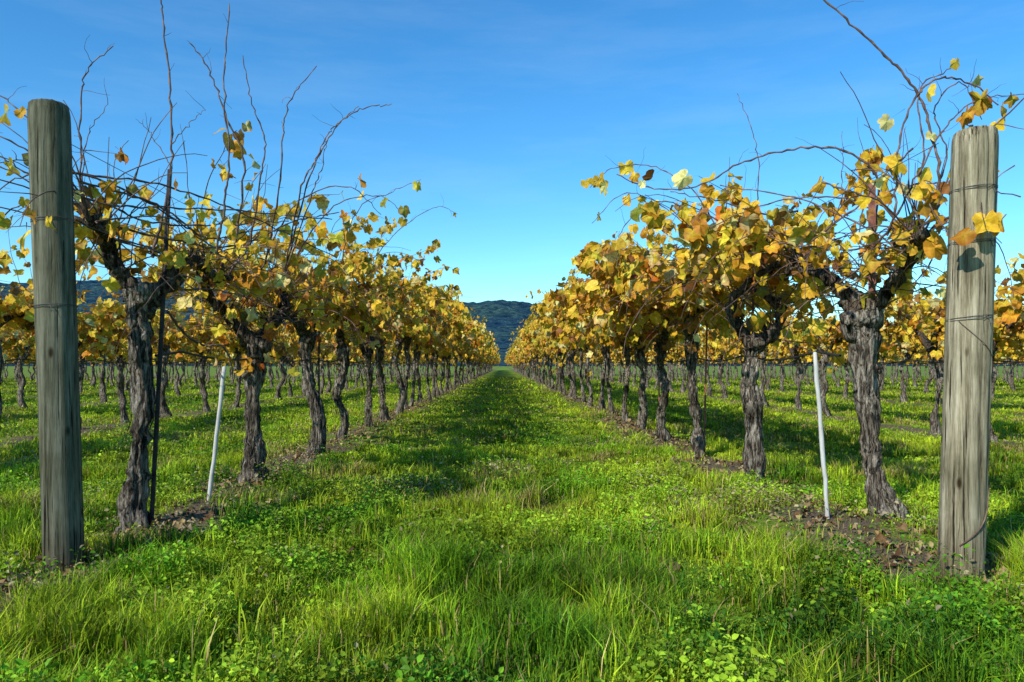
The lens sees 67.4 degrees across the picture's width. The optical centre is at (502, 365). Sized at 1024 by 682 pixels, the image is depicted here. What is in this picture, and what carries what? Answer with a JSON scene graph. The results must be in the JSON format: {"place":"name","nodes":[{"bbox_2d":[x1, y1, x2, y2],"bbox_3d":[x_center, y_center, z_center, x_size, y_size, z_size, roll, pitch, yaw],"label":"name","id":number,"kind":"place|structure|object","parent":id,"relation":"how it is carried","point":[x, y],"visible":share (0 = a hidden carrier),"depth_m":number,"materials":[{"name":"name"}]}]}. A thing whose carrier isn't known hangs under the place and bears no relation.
{"place":"outdoors","nodes":[
{"label":"outdoors","id":0,"kind":"place"},
{"bbox_2d":[0,275,1022,365],"bbox_3d":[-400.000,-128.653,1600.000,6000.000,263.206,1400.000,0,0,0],"label":"hill","id":1,"kind":"structure","parent":0,"point":[504,318],"depth_m":1515.60,"materials":[{"name":"green plant"}]},
{"bbox_2d":[0,366,1023,681],"bbox_3d":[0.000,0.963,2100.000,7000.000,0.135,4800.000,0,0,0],"label":"ground","id":2,"kind":"structure","parent":0,"point":[508,372],"depth_m":8.79,"materials":[{"name":"brown soil"}]},
{"bbox_2d":[6,362,87,377],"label":"grapevine row","id":3,"kind":"object","parent":2,"relation":"on","point":[27,369],"visible":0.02,"depth_m":63.18,"materials":[{"name":"brown plant"}]},
{"bbox_2d":[27,98,84,571],"bbox_3d":[-2.146,-0.083,3.696,0.254,2.366,0.195,0,0,0],"label":"wooden post","id":4,"kind":"object","parent":2,"relation":"on","point":[55,306],"visible":0.91,"depth_m":3.63,"materials":[{"name":"grey wood"}]},
{"bbox_2d":[4,359,114,379],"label":"grapevine row","id":5,"kind":"object","parent":2,"relation":"on","point":[35,367],"depth_m":54.99,"materials":[{"name":"brown plant"}]},
{"bbox_2d":[6,359,156,380],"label":"grapevine row","id":6,"kind":"object","parent":2,"relation":"on","point":[31,378],"visible":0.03,"depth_m":50.29,"materials":[{"name":"brown plant"}]},
{"bbox_2d":[1,356,209,382],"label":"grapevine row","id":7,"kind":"object","parent":2,"relation":"on","point":[87,375],"visible":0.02,"depth_m":52.39,"materials":[{"name":"brown plant"}]},
{"bbox_2d":[6,357,236,385],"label":"grapevine row","id":8,"kind":"object","parent":2,"relation":"on","point":[107,378],"visible":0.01,"depth_m":50.19,"materials":[{"name":"brown plant"}]},
{"bbox_2d":[150,169,171,520],"bbox_3d":[-2.047,-0.060,4.592,0.153,2.220,0.030,0,0,9],"label":"metal stake","id":9,"kind":"object","parent":2,"relation":"on","point":[159,370],"visible":0.9,"depth_m":4.59,"materials":[{"name":"metal"}]},
{"bbox_2d":[0,0,343,534],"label":"grapevine","id":10,"kind":"object","parent":2,"relation":"on","point":[142,302],"visible":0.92,"depth_m":4.51,"materials":[{"name":"plant"}]},
{"bbox_2d":[9,354,339,386],"bbox_3d":[-18.449,-0.418,53.467,2.250,2.966,74.665,0,0,0],"label":"grapevine row","id":11,"kind":"object","parent":2,"relation":"on","point":[94,380],"depth_m":37.84,"materials":[{"name":"brown plant"}]},
{"bbox_2d":[2,331,375,396],"bbox_3d":[-14.362,-0.400,51.253,2.221,2.952,79.916,0,0,0],"label":"grapevine row","id":12,"kind":"object","parent":2,"relation":"on","point":[107,357],"visible":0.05,"depth_m":34.25,"materials":[{"name":"brown plant"}]},
{"bbox_2d":[0,305,412,408],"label":"grapevine row","id":13,"kind":"object","parent":2,"relation":"on","point":[9,336],"visible":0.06,"depth_m":17.88,"materials":[{"name":"yellow plant"}]},
{"bbox_2d":[207,366,225,503],"bbox_3d":[-1.971,0.528,5.270,0.151,1.050,0.036,0,0,0],"label":"white stake","id":14,"kind":"object","parent":2,"relation":"on","point":[215,444],"visible":0.86,"depth_m":5.26,"materials":[{"name":"white plastic"}]},
{"bbox_2d":[0,217,454,430],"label":"grapevine row","id":15,"kind":"object","parent":2,"relation":"on","point":[98,330],"visible":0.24,"depth_m":12.80,"materials":[{"name":"yellow plant"}]},
{"bbox_2d":[0,143,1022,333],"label":"trellis wire","id":16,"kind":"object","parent":15,"relation":"attached to","point":[327,276],"visible":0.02,"depth_m":4.18,"materials":[{"name":"grey metal"}]},
{"bbox_2d":[4,351,1023,364],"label":"drip hose","id":17,"kind":"object","parent":15,"relation":"attached to","point":[298,361],"visible":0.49,"depth_m":10.57,"materials":[{"name":"plastic"}]},
{"bbox_2d":[75,58,410,483],"bbox_3d":[-2.019,-0.506,6.341,2.421,3.187,2.623,0,0,0],"label":"grapevine","id":18,"kind":"object","parent":2,"relation":"on","point":[258,344],"visible":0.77,"depth_m":6.25,"materials":[{"name":"yellow plant"}]},
{"bbox_2d":[158,164,455,454],"bbox_3d":[-2.108,-0.494,7.982,2.792,3.058,3.158,0,0,21],"label":"grapevine","id":19,"kind":"object","parent":2,"relation":"on","point":[309,338],"visible":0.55,"depth_m":7.96,"materials":[{"name":"yellow plant"}]},
{"bbox_2d":[318,284,319,393],"bbox_3d":[-1.950,0.025,8.150,0.019,2.050,0.024,0,0,0],"label":"metal stake","id":20,"kind":"object","parent":2,"relation":"on","point":[319,361],"visible":0.29,"depth_m":8.15,"materials":[{"name":"metal"}]},
{"bbox_2d":[227,209,462,438],"bbox_3d":[-1.973,-0.341,9.403,2.801,2.790,3.224,0,0,13],"label":"grapevine","id":21,"kind":"object","parent":2,"relation":"on","point":[387,294],"visible":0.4,"depth_m":9.52,"materials":[{"name":"yellow plant"}]},
{"bbox_2d":[272,218,451,426],"bbox_3d":[-2.138,-0.525,11.298,2.698,3.147,3.216,0,0,0],"label":"grapevine","id":22,"kind":"object","parent":2,"relation":"on","point":[431,300],"visible":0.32,"depth_m":11.21,"materials":[{"name":"yellow plant"}]},
{"bbox_2d":[284,244,460,421],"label":"grapevine","id":23,"kind":"object","parent":2,"relation":"on","point":[383,407],"visible":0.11,"depth_m":12.95,"materials":[{"name":"yellow plant"}]},
{"bbox_2d":[333,256,500,413],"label":"grapevine row","id":24,"kind":"object","parent":2,"relation":"on","point":[472,343],"visible":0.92,"depth_m":19.48,"materials":[{"name":"yellow plant"}]},
{"bbox_2d":[0,390,1021,681],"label":"fallen leaves","id":25,"kind":"object","parent":2,"relation":"on","point":[634,424],"visible":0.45,"depth_m":4.70,"materials":[{"name":"brown plant"}]},
{"bbox_2d":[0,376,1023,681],"bbox_3d":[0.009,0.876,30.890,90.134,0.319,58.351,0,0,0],"label":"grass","id":26,"kind":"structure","parent":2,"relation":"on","point":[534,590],"depth_m":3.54,"materials":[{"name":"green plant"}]},
{"bbox_2d":[0,392,1023,681],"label":"broadleaf weeds","id":27,"kind":"object","parent":2,"relation":"on","point":[734,652],"visible":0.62,"depth_m":3.70,"materials":[{"name":"green plant"}]},
{"bbox_2d":[504,267,683,413],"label":"grapevine row","id":28,"kind":"object","parent":2,"relation":"on","point":[532,344],"visible":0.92,"depth_m":22.31,"materials":[{"name":"yellow plant"}]},
{"bbox_2d":[538,262,718,420],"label":"grapevine","id":29,"kind":"object","parent":2,"relation":"on","point":[553,313],"visible":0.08,"depth_m":12.91,"materials":[{"name":"yellow plant"}]},
{"bbox_2d":[557,229,747,428],"bbox_3d":[2.151,-0.507,11.435,2.999,3.103,3.763,0,0,0],"label":"grapevine","id":30,"kind":"object","parent":2,"relation":"on","point":[637,352],"visible":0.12,"depth_m":11.24,"materials":[{"name":"yellow plant"}]},
{"bbox_2d":[658,380,659,401],"bbox_3d":[1.992,0.025,9.800,0.034,2.050,0.024,0,0,0],"label":"metal stake","id":31,"kind":"object","parent":2,"relation":"on","point":[658,391],"visible":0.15,"depth_m":9.80,"materials":[{"name":"metal"}]},
{"bbox_2d":[551,214,786,441],"bbox_3d":[1.983,-0.492,9.665,2.841,3.073,3.559,0,0,0],"label":"grapevine","id":32,"kind":"object","parent":2,"relation":"on","point":[572,312],"visible":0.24,"depth_m":9.38,"materials":[{"name":"yellow plant"}]},
{"bbox_2d":[537,185,834,457],"bbox_3d":[1.738,-0.376,7.749,2.795,2.840,3.599,0,0,0],"label":"grapevine","id":33,"kind":"object","parent":2,"relation":"on","point":[612,278],"visible":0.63,"depth_m":7.77,"materials":[{"name":"yellow plant"}]},
{"bbox_2d":[704,322,707,451],"bbox_3d":[2.143,0.025,8.100,0.064,2.050,0.024,0,0,0],"label":"metal stake","id":34,"kind":"object","parent":2,"relation":"on","point":[705,380],"visible":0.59,"depth_m":8.10,"materials":[{"name":"metal"}]},
{"bbox_2d":[752,252,753,333],"bbox_3d":[2.034,0.025,6.250,0.026,2.050,0.024,0,0,0],"label":"metal stake","id":35,"kind":"object","parent":2,"relation":"on","point":[752,306],"visible":0.1,"depth_m":6.25,"materials":[{"name":"metal"}]},
{"bbox_2d":[581,94,947,482],"bbox_3d":[1.905,-0.462,6.087,2.472,2.974,2.401,0,0,0],"label":"grapevine","id":36,"kind":"object","parent":2,"relation":"on","point":[697,235],"visible":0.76,"depth_m":5.87,"materials":[{"name":"yellow plant"}]},
{"bbox_2d":[552,247,1023,441],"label":"grapevine row","id":37,"kind":"object","parent":2,"relation":"on","point":[1008,320],"visible":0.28,"depth_m":11.72,"materials":[{"name":"yellow plant"}]},
{"bbox_2d":[591,315,1023,405],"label":"grapevine row","id":38,"kind":"object","parent":2,"relation":"on","point":[913,349],"visible":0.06,"depth_m":23.96,"materials":[{"name":"brown plant"}]},
{"bbox_2d":[598,0,1023,521],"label":"grapevine","id":39,"kind":"object","parent":2,"relation":"on","point":[861,317],"visible":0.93,"depth_m":4.75,"materials":[{"name":"yellow plant"}]},
{"bbox_2d":[813,352,829,518],"bbox_3d":[1.976,0.483,4.752,0.115,1.139,0.036,0,0,0],"label":"white stake","id":40,"kind":"object","parent":2,"relation":"on","point":[821,435],"visible":0.85,"depth_m":4.74,"materials":[{"name":"white plastic"}]},
{"bbox_2d":[630,343,1023,397],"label":"grapevine row","id":41,"kind":"object","parent":2,"relation":"on","point":[931,369],"visible":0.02,"depth_m":29.38,"materials":[{"name":"brown plant"}]},
{"bbox_2d":[664,350,1023,391],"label":"grapevine row","id":42,"kind":"object","parent":2,"relation":"on","point":[1012,386],"depth_m":37.43,"materials":[{"name":"brown plant"}]},
{"bbox_2d":[868,183,875,513],"bbox_3d":[2.388,-0.060,4.967,0.044,2.220,0.108,0,0,27],"label":"metal stake","id":43,"kind":"object","parent":2,"relation":"on","point":[872,219],"visible":0.11,"depth_m":4.93,"materials":[{"name":"metal"}]},
{"bbox_2d":[763,354,1023,384],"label":"grapevine row","id":44,"kind":"object","parent":2,"relation":"on","point":[896,376],"depth_m":43.80,"materials":[{"name":"brown plant"}]},
{"bbox_2d":[803,357,1023,382],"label":"grapevine row","id":45,"kind":"object","parent":2,"relation":"on","point":[920,378],"visible":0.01,"depth_m":48.90,"materials":[{"name":"brown plant"}]},
{"bbox_2d":[848,357,1023,381],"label":"grapevine row","id":46,"kind":"object","parent":2,"relation":"on","point":[1017,377],"visible":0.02,"depth_m":47.17,"materials":[{"name":"brown plant"}]},
{"bbox_2d":[885,359,1023,378],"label":"grapevine row","id":47,"kind":"object","parent":2,"relation":"on","point":[994,362],"visible":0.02,"depth_m":54.54,"materials":[{"name":"brown plant"}]},
{"bbox_2d":[937,125,998,584],"bbox_3d":[2.104,0.015,3.476,0.253,2.170,0.199,0,0,0],"label":"wooden post","id":48,"kind":"object","parent":2,"relation":"on","point":[966,409],"visible":0.91,"depth_m":3.41,"materials":[{"name":"grey wood"}]},
{"bbox_2d":[997,362,1021,376],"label":"grapevine row","id":49,"kind":"object","parent":2,"relation":"on","point":[998,372],"depth_m":60.27,"materials":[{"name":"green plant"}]},
{"bbox_2d":[0,0,1023,328],"label":"sky","id":50,"kind":"structure","parent":0,"point":[500,110],"materials":[{"name":"blue"}]}
]}

